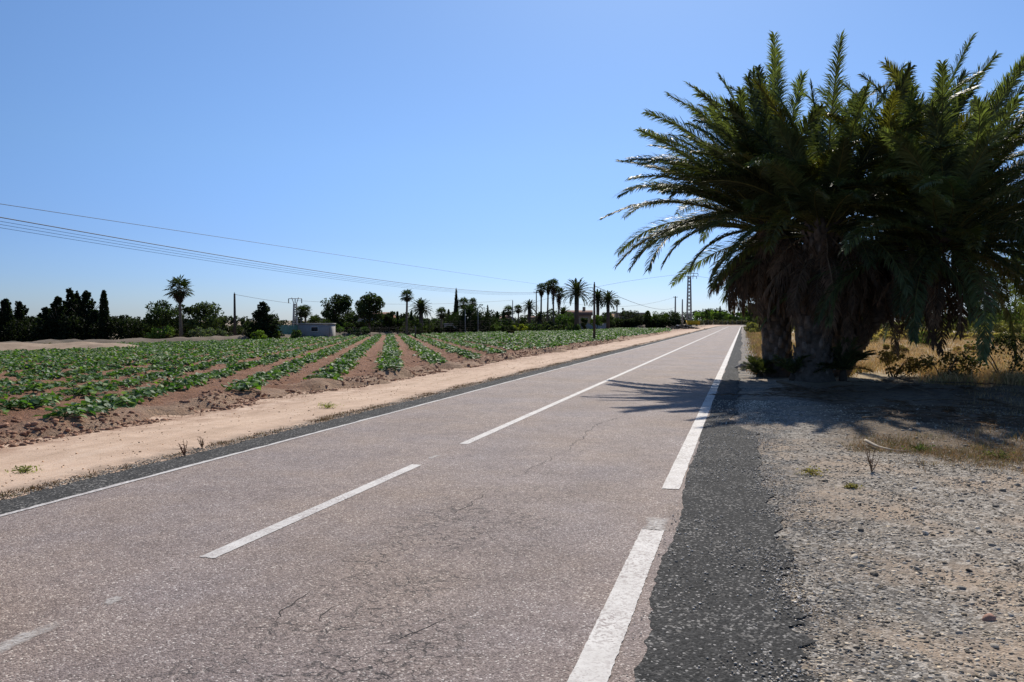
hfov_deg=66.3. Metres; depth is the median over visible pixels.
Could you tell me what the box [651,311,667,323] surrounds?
broadleaf tree
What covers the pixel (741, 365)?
rubble
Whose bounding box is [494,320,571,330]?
hedge
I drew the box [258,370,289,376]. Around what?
squash plant
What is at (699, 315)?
broadleaf tree
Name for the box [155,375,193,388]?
squash plant
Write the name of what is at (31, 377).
squash plant
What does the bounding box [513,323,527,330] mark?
bush
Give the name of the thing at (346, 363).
squash plant
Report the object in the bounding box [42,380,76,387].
squash plant
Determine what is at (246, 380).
squash plant
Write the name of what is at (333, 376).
squash plant
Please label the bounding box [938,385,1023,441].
dry grass
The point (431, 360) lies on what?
squash plant
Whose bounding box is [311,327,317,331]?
window
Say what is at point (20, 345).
sand heap
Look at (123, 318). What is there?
pine tree
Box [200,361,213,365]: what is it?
squash plant
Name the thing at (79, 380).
squash plant
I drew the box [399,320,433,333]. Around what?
bush
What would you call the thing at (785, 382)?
fallen palm stalk
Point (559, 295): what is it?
fan palm
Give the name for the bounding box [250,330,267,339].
bush
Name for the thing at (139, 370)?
squash plant
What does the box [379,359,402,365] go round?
squash plant
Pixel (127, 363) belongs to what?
squash plant
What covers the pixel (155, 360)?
squash plant
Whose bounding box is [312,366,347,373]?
squash plant
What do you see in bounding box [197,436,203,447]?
dry weed
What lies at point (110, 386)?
squash plant
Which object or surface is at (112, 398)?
squash plant
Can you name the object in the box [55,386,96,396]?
squash plant
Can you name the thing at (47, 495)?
shoulder asphalt
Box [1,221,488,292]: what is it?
overhead wire
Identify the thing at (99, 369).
squash plant
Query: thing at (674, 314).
broadleaf tree
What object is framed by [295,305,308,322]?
fan palm
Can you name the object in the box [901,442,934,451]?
weed
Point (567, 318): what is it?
broadleaf tree
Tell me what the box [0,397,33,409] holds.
squash plant
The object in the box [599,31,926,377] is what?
palm tree
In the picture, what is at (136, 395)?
squash plant
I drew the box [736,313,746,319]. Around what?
broadleaf tree
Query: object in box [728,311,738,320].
broadleaf tree
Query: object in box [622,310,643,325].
broadleaf tree
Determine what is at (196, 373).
squash plant
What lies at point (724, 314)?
broadleaf tree
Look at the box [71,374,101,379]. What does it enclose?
squash plant
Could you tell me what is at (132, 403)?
squash plant
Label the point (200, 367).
squash plant
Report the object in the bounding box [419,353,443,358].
squash plant
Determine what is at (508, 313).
fan palm
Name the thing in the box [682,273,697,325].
lattice pylon
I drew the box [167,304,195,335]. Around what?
broadleaf tree
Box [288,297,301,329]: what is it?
lattice pylon
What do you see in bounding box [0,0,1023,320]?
sky
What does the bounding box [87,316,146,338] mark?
hedge
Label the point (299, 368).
squash plant
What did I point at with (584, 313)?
house
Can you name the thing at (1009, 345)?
shrub
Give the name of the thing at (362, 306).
tree
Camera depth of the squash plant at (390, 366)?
22.03 m
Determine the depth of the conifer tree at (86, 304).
91.39 m
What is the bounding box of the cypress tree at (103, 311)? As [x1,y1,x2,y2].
[97,289,110,339]
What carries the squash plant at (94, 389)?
on the field
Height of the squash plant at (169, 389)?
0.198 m
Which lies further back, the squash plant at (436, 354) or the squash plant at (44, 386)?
the squash plant at (436, 354)
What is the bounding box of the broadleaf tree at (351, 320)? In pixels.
[345,317,358,324]
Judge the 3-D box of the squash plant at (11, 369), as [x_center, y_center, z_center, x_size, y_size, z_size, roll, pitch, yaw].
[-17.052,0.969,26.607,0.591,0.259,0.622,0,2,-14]
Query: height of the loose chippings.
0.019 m
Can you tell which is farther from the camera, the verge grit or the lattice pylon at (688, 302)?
the lattice pylon at (688, 302)
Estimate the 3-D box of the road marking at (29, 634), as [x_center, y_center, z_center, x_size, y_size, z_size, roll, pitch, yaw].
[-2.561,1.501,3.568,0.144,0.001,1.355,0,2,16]
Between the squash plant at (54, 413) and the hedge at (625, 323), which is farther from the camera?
the hedge at (625, 323)
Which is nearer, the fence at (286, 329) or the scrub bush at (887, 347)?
the scrub bush at (887, 347)
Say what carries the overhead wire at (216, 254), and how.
attached to the utility pole
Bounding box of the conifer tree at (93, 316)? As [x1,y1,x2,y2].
[85,309,98,339]
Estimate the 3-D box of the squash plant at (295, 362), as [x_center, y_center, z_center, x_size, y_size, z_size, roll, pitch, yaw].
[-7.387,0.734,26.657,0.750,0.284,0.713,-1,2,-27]
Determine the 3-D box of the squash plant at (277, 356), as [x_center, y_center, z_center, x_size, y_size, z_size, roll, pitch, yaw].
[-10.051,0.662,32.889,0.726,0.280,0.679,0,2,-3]
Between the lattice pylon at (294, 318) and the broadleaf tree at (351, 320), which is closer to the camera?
the broadleaf tree at (351, 320)
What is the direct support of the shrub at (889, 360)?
on the ground at (94, 453)
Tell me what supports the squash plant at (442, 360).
on the field
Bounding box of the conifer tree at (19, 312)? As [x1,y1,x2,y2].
[12,301,34,341]
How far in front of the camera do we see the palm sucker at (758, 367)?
21.89 m
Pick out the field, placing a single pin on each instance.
(165, 404)
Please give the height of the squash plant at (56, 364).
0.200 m
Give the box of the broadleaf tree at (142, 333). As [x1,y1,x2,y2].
[123,319,153,337]
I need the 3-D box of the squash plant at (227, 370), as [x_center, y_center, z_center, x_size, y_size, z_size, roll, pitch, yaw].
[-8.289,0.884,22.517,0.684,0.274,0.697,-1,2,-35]
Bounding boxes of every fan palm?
[162,274,194,336]
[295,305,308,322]
[302,304,312,322]
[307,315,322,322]
[399,289,414,334]
[435,306,447,328]
[458,297,469,309]
[467,297,476,307]
[502,304,514,317]
[513,305,522,322]
[536,283,546,323]
[544,280,550,321]
[546,278,560,323]
[555,287,564,315]
[614,299,619,317]
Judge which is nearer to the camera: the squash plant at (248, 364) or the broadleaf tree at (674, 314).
the squash plant at (248, 364)
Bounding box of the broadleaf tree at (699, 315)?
[692,311,705,320]
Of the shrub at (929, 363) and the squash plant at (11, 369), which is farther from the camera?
the squash plant at (11, 369)
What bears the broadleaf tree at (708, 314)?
on the ground at (94, 453)
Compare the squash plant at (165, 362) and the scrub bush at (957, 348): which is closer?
the squash plant at (165, 362)
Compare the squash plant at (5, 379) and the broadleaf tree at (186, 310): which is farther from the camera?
the broadleaf tree at (186, 310)
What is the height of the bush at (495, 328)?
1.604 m
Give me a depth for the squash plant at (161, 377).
21.09 m
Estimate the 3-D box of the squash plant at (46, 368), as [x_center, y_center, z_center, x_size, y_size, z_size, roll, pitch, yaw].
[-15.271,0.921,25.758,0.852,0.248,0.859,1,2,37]
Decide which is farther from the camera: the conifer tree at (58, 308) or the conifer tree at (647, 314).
the conifer tree at (647, 314)
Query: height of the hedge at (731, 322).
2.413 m
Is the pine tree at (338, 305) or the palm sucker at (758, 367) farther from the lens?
the pine tree at (338, 305)
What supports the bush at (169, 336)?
on the ground at (94, 453)
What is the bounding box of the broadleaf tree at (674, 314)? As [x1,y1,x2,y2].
[664,310,680,325]
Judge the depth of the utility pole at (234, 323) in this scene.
89.88 m
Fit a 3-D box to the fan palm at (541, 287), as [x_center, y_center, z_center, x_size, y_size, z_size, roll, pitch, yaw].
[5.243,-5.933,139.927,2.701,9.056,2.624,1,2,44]
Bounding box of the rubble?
[735,363,746,367]
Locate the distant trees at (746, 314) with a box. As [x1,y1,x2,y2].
[744,300,1022,326]
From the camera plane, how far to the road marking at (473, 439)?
14.30 m
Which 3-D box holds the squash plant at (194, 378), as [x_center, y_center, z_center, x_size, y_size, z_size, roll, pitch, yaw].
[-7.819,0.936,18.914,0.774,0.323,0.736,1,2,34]
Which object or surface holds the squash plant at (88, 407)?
on the field
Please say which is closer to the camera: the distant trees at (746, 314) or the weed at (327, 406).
the weed at (327, 406)
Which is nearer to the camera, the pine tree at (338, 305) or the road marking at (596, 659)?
the road marking at (596, 659)
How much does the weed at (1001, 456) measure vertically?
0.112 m
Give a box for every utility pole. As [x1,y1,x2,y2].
[233,292,235,335]
[593,282,595,338]
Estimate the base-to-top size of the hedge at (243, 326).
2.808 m
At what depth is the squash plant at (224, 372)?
22.13 m
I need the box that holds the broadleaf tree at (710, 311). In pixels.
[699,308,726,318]
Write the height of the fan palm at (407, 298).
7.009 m
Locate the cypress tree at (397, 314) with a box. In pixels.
[396,311,399,331]
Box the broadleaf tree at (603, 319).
[599,312,615,326]
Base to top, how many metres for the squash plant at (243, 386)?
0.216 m
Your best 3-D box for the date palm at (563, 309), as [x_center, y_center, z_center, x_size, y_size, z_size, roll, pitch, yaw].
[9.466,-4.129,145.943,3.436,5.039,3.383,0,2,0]
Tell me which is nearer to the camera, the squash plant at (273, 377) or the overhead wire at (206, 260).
the squash plant at (273, 377)
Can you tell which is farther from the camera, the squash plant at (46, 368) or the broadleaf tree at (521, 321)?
the broadleaf tree at (521, 321)
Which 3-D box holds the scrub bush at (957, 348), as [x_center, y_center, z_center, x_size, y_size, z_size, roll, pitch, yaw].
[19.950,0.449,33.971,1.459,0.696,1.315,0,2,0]
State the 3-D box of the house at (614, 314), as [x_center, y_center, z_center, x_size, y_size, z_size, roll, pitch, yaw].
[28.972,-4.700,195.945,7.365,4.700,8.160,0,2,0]
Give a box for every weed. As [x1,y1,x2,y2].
[5,465,42,473]
[178,440,189,454]
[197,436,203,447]
[314,402,343,407]
[794,465,829,476]
[844,483,862,488]
[865,445,880,471]
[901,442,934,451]
[977,449,1021,458]
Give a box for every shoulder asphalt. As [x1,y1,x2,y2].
[0,325,740,514]
[634,326,818,681]
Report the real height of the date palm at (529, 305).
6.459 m
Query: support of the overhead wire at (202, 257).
attached to the utility pole
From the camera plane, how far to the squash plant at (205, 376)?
19.87 m
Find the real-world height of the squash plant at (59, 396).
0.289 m
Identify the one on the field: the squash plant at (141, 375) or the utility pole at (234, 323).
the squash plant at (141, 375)
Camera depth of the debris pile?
140.04 m
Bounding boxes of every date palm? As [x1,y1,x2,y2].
[409,297,431,333]
[520,299,536,323]
[532,312,546,323]
[557,307,571,318]
[560,278,592,325]
[587,289,605,314]
[598,290,619,327]
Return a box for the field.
[0,331,669,441]
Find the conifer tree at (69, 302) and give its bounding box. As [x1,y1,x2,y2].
[62,287,77,321]
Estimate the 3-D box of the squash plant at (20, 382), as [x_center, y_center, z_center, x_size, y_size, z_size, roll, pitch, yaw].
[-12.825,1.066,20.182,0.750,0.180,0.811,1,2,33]
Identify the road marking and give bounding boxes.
[0,330,703,515]
[0,628,50,649]
[105,596,121,603]
[199,464,419,557]
[459,327,726,443]
[567,528,663,681]
[646,518,666,529]
[662,326,742,488]
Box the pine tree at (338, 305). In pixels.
[320,294,354,322]
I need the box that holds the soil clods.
[0,336,629,447]
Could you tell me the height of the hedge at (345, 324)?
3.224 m
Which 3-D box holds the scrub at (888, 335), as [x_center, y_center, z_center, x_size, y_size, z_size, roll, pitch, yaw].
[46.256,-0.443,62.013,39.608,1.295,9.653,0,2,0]
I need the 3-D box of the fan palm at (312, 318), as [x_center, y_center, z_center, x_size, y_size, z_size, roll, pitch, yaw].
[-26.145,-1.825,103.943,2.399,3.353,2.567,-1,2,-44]
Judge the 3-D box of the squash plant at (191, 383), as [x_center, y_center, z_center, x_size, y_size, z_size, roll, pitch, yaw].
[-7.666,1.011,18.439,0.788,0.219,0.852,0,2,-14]
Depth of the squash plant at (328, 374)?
20.18 m
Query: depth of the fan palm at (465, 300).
139.56 m
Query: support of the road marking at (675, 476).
on the road
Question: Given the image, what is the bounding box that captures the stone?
[982,613,995,620]
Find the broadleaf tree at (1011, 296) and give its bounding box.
[991,247,1023,322]
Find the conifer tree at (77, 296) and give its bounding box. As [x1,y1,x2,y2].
[72,290,81,310]
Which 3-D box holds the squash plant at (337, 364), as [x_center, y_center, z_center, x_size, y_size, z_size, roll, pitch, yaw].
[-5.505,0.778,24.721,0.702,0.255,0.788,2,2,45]
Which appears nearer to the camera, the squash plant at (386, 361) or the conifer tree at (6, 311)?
the squash plant at (386, 361)
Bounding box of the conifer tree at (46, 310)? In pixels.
[26,306,51,341]
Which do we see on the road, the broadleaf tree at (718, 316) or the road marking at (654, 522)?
the road marking at (654, 522)
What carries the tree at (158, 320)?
on the ground at (94, 453)
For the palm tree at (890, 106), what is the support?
on the ground at (94, 453)
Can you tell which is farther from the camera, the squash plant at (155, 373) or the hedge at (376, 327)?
the hedge at (376, 327)
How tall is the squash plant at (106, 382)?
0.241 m
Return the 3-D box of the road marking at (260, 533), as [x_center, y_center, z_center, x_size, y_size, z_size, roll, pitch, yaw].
[-1.551,1.409,6.971,0.124,0.001,3.549,0,2,16]
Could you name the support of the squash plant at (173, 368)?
on the field
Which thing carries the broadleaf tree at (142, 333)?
on the ground at (94, 453)
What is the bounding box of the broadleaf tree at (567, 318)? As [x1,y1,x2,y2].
[555,311,573,329]
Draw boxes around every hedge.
[0,315,146,341]
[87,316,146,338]
[126,322,255,337]
[312,317,427,331]
[333,321,413,333]
[417,325,457,333]
[423,317,513,330]
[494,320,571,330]
[610,318,682,327]
[700,319,748,324]
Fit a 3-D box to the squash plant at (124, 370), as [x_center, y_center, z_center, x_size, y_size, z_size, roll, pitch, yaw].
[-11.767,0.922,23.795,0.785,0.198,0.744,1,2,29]
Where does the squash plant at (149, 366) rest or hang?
on the field
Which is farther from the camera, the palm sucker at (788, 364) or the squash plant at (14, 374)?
the squash plant at (14, 374)
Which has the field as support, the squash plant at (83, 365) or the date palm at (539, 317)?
the squash plant at (83, 365)
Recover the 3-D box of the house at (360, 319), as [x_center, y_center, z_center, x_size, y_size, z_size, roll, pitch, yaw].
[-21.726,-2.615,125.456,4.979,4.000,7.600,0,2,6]
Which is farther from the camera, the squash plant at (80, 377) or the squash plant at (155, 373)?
the squash plant at (155, 373)
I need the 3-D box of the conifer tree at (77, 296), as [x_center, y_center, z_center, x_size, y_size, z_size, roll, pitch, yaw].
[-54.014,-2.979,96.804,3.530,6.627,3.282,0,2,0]
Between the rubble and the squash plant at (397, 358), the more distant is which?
the squash plant at (397, 358)
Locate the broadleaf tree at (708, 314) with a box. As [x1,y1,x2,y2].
[704,310,712,319]
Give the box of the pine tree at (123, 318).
[110,314,139,336]
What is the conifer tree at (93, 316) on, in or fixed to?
on the ground at (94, 453)
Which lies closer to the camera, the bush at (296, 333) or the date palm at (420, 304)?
the bush at (296, 333)
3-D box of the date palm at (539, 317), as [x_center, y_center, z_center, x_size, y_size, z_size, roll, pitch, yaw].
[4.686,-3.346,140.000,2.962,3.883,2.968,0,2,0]
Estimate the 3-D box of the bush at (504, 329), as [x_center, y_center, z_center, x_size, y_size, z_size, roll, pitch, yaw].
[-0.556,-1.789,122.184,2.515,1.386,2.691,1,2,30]
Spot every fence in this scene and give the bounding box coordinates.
[277,325,297,333]
[329,327,413,336]
[419,320,489,332]
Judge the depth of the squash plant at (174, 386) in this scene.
16.97 m
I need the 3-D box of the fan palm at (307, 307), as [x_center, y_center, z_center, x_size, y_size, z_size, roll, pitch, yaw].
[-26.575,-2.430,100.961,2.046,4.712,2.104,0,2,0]
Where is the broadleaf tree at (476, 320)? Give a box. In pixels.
[446,304,496,332]
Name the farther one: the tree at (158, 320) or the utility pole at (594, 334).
the tree at (158, 320)
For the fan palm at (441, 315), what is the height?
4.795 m
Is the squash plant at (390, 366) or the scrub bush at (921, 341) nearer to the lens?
the squash plant at (390, 366)
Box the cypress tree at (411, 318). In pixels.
[409,311,413,327]
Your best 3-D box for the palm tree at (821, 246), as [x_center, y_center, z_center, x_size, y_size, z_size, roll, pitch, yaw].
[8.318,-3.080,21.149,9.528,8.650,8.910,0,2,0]
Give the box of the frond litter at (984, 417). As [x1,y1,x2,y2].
[709,376,1023,426]
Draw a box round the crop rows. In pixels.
[0,327,671,365]
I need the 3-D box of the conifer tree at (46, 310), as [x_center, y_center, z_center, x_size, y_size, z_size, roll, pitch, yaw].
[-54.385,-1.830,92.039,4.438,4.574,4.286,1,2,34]
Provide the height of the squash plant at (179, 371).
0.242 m
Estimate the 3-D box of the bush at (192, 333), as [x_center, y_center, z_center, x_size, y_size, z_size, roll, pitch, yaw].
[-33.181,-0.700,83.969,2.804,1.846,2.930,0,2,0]
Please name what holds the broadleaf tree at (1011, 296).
on the ground at (94, 453)
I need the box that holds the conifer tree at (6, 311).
[0,297,15,341]
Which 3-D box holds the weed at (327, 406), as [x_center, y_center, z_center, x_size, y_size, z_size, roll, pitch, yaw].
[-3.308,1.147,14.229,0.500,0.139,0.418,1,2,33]
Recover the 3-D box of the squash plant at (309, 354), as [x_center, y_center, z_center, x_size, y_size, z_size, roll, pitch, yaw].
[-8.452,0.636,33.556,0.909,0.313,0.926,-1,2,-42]
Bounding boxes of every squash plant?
[0,366,18,371]
[0,377,11,383]
[0,382,42,393]
[0,388,21,394]
[0,393,8,398]
[0,394,59,407]
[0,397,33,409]
[3,373,20,376]
[6,379,29,384]
[10,393,63,401]
[12,361,38,368]
[12,379,36,382]
[16,374,43,380]
[18,383,52,390]
[18,395,50,406]
[21,381,54,388]
[22,368,41,374]
[32,406,86,417]
[34,366,60,372]
[36,372,59,377]
[37,369,76,377]
[38,362,54,366]
[39,362,60,366]
[41,391,73,401]
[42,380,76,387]
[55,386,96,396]
[57,364,77,368]
[59,385,104,394]
[63,402,113,414]
[65,375,91,381]
[67,369,91,373]
[67,394,136,411]
[70,365,101,371]
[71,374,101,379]
[74,378,88,382]
[75,363,90,367]
[77,361,95,366]
[78,366,98,371]
[78,371,108,379]
[85,379,128,387]
[94,386,118,390]
[94,395,130,405]
[95,382,119,389]
[96,372,122,378]
[97,365,113,369]
[98,392,144,402]
[102,363,123,367]
[105,371,123,376]
[113,368,137,373]
[118,360,137,365]
[118,379,141,386]
[121,387,157,397]
[125,367,149,372]
[126,386,167,394]
[127,374,156,380]
[130,376,148,381]
[130,387,162,396]
[138,359,154,363]
[143,359,161,362]
[143,371,164,377]
[144,383,185,389]
[147,365,170,368]
[150,374,166,379]
[151,361,171,365]
[153,387,174,392]
[154,363,186,371]
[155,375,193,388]
[159,372,174,376]
[161,369,183,375]
[163,359,189,364]
[172,373,207,384]
[173,380,203,385]
[182,356,200,361]
[183,366,194,371]
[189,371,216,377]
[190,363,209,369]
[196,373,216,378]
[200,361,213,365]
[211,370,231,375]
[212,368,235,373]
[213,359,228,362]
[221,381,260,390]
[224,364,242,370]
[227,377,262,386]
[228,361,253,368]
[248,372,281,378]
[251,374,279,379]
[251,375,270,379]
[253,369,284,376]
[256,360,265,364]
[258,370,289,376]
[266,354,280,358]
[267,367,298,373]
[272,363,301,369]
[278,365,292,368]
[285,358,304,363]
[303,372,342,379]
[304,352,325,356]
[310,372,342,377]
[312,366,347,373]
[325,362,347,367]
[329,358,356,364]
[338,353,361,357]
[374,357,402,362]
[377,358,403,364]
[378,363,401,370]
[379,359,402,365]
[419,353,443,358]
[428,357,445,362]
[429,359,448,364]
[457,351,478,355]
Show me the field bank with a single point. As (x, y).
(127, 341)
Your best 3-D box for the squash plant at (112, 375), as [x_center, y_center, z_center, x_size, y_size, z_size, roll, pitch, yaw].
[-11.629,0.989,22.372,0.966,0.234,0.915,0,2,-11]
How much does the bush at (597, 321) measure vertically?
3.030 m
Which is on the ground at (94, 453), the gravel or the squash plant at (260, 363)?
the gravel
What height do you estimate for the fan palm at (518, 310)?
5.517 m
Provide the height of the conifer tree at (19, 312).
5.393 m
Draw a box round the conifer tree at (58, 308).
[36,296,79,339]
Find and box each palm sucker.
[740,355,778,376]
[772,354,810,380]
[813,336,876,380]
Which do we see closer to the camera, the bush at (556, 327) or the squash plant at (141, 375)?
the squash plant at (141, 375)
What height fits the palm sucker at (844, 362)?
1.288 m
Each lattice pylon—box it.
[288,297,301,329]
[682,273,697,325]
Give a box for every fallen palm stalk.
[776,379,832,401]
[864,439,911,451]
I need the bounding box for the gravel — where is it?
[755,401,1023,681]
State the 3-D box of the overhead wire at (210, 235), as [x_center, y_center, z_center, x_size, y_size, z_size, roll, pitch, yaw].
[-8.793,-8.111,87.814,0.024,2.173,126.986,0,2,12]
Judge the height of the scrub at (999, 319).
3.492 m
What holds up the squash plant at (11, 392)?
on the field
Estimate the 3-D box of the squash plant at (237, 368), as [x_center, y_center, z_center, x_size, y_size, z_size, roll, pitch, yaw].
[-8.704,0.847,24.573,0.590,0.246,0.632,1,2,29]
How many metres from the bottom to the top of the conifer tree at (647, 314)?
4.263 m
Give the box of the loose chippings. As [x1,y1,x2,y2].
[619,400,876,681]
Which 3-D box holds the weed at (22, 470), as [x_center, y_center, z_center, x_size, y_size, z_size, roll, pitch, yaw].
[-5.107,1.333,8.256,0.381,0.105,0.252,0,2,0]
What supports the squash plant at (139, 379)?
on the field
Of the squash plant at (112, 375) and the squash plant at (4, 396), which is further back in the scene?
the squash plant at (112, 375)
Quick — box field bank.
[0,325,644,343]
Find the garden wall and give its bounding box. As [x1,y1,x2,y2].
[579,323,605,328]
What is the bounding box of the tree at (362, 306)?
[350,291,385,332]
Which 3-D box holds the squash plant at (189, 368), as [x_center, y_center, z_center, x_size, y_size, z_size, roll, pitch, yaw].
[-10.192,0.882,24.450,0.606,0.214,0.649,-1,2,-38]
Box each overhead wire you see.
[0,217,535,292]
[0,224,490,293]
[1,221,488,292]
[2,204,533,283]
[4,228,530,294]
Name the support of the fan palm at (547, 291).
on the ground at (94, 453)
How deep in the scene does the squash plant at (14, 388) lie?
16.99 m
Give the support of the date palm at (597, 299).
on the ground at (94, 453)
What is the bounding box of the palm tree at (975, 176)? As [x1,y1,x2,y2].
[759,54,1023,377]
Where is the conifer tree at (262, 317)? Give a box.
[245,301,284,338]
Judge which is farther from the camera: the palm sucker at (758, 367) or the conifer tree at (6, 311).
the conifer tree at (6, 311)
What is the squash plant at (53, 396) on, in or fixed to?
on the field
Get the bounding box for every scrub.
[743,313,1023,329]
[744,320,1023,333]
[873,328,1020,339]
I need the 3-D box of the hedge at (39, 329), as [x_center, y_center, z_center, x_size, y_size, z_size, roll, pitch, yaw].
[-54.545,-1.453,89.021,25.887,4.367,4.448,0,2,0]
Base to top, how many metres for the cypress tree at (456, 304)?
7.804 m
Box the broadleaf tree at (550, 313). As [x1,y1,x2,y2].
[536,309,557,323]
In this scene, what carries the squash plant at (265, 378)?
on the field
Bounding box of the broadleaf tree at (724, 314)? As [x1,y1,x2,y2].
[721,311,728,321]
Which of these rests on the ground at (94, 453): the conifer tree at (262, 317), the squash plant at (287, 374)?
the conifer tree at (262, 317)
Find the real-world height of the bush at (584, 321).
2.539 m
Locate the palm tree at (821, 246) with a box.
[646,30,1023,382]
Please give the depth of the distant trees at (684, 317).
330.33 m
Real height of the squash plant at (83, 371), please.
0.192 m
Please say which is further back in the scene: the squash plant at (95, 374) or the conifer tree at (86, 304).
the conifer tree at (86, 304)
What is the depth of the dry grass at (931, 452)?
9.57 m
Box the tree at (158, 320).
[143,299,183,330]
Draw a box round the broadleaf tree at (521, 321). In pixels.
[511,315,535,325]
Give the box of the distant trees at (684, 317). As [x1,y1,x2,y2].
[500,310,739,323]
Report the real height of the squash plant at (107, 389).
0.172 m
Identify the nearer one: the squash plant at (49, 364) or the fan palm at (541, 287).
the squash plant at (49, 364)
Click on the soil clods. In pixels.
(253, 400)
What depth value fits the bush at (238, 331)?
92.52 m
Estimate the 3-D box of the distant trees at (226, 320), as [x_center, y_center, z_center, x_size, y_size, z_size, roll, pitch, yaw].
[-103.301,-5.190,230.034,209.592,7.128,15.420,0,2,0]
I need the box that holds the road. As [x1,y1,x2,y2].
[0,325,745,681]
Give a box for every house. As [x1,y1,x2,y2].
[298,323,335,336]
[357,312,395,321]
[561,307,592,322]
[612,313,644,318]
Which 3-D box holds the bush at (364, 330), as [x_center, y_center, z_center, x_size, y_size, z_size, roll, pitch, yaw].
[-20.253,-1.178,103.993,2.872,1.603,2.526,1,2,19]
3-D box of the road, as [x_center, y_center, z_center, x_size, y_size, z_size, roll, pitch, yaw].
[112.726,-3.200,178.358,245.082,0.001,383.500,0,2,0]
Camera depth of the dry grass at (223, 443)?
12.43 m
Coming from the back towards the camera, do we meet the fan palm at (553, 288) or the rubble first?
the fan palm at (553, 288)
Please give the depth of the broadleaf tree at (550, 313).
146.95 m
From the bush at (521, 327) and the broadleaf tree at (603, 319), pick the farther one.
the broadleaf tree at (603, 319)
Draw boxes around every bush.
[146,325,174,338]
[164,333,184,337]
[188,326,215,336]
[209,329,228,335]
[228,325,246,335]
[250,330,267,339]
[290,329,301,337]
[335,323,344,331]
[347,326,368,335]
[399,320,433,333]
[490,324,501,331]
[501,325,517,331]
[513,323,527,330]
[526,323,547,330]
[546,323,562,330]
[565,323,580,329]
[580,318,587,328]
[590,315,602,327]
[882,344,908,355]
[912,330,939,346]
[951,344,989,354]
[992,330,1023,346]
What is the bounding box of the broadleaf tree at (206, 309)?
[185,301,226,336]
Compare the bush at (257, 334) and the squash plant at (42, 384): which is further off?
the bush at (257, 334)
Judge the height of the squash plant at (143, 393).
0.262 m
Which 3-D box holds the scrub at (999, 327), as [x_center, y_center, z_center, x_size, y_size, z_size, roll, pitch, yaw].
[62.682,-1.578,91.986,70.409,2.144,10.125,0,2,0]
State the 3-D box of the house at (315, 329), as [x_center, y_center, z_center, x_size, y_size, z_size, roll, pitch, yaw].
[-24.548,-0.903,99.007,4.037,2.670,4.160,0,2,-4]
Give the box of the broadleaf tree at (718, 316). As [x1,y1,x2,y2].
[712,310,723,320]
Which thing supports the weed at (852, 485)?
on the ground at (94, 453)
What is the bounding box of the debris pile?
[664,324,704,328]
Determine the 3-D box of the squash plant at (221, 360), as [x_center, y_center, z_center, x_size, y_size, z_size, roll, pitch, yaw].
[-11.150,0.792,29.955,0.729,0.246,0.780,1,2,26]
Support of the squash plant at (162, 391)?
on the field
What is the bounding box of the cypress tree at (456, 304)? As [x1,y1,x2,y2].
[453,289,458,314]
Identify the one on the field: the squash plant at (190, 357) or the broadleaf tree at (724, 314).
the squash plant at (190, 357)
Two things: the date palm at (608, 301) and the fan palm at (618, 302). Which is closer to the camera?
the date palm at (608, 301)
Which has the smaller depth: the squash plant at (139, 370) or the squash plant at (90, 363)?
the squash plant at (139, 370)
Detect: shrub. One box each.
[876,350,920,376]
[913,350,977,375]
[958,333,1023,375]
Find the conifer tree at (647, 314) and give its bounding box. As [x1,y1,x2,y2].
[643,310,652,325]
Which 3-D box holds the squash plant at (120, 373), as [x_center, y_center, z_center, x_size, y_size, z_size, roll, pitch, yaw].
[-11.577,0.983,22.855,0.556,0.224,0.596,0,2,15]
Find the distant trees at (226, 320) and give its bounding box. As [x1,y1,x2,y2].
[35,311,499,329]
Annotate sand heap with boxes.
[0,342,137,352]
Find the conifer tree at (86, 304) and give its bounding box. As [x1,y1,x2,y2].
[66,290,99,339]
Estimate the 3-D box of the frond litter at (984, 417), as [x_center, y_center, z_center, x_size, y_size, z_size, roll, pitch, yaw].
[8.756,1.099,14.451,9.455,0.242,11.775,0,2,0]
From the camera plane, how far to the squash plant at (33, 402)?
13.67 m
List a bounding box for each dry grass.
[0,328,707,499]
[752,332,1023,386]
[837,423,1023,476]
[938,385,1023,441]
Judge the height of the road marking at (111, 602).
0.001 m
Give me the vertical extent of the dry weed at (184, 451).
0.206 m
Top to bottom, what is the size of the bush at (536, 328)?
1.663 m
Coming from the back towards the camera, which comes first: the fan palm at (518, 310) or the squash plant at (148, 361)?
the fan palm at (518, 310)
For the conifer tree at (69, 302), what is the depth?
92.62 m
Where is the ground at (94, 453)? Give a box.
[0,321,1023,681]
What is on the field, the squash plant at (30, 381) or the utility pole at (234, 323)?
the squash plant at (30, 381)
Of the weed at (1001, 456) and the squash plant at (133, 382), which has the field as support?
the squash plant at (133, 382)
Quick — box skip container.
[686,320,700,325]
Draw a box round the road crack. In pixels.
[276,415,622,641]
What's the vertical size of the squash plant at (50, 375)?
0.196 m
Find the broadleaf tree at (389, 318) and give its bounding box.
[379,311,396,330]
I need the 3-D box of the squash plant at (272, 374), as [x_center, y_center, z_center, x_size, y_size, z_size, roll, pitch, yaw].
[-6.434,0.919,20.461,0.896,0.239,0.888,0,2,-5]
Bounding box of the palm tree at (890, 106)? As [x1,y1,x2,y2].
[720,32,1023,358]
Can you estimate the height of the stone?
0.047 m
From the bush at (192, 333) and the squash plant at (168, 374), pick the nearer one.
the squash plant at (168, 374)
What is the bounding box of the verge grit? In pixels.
[0,345,639,499]

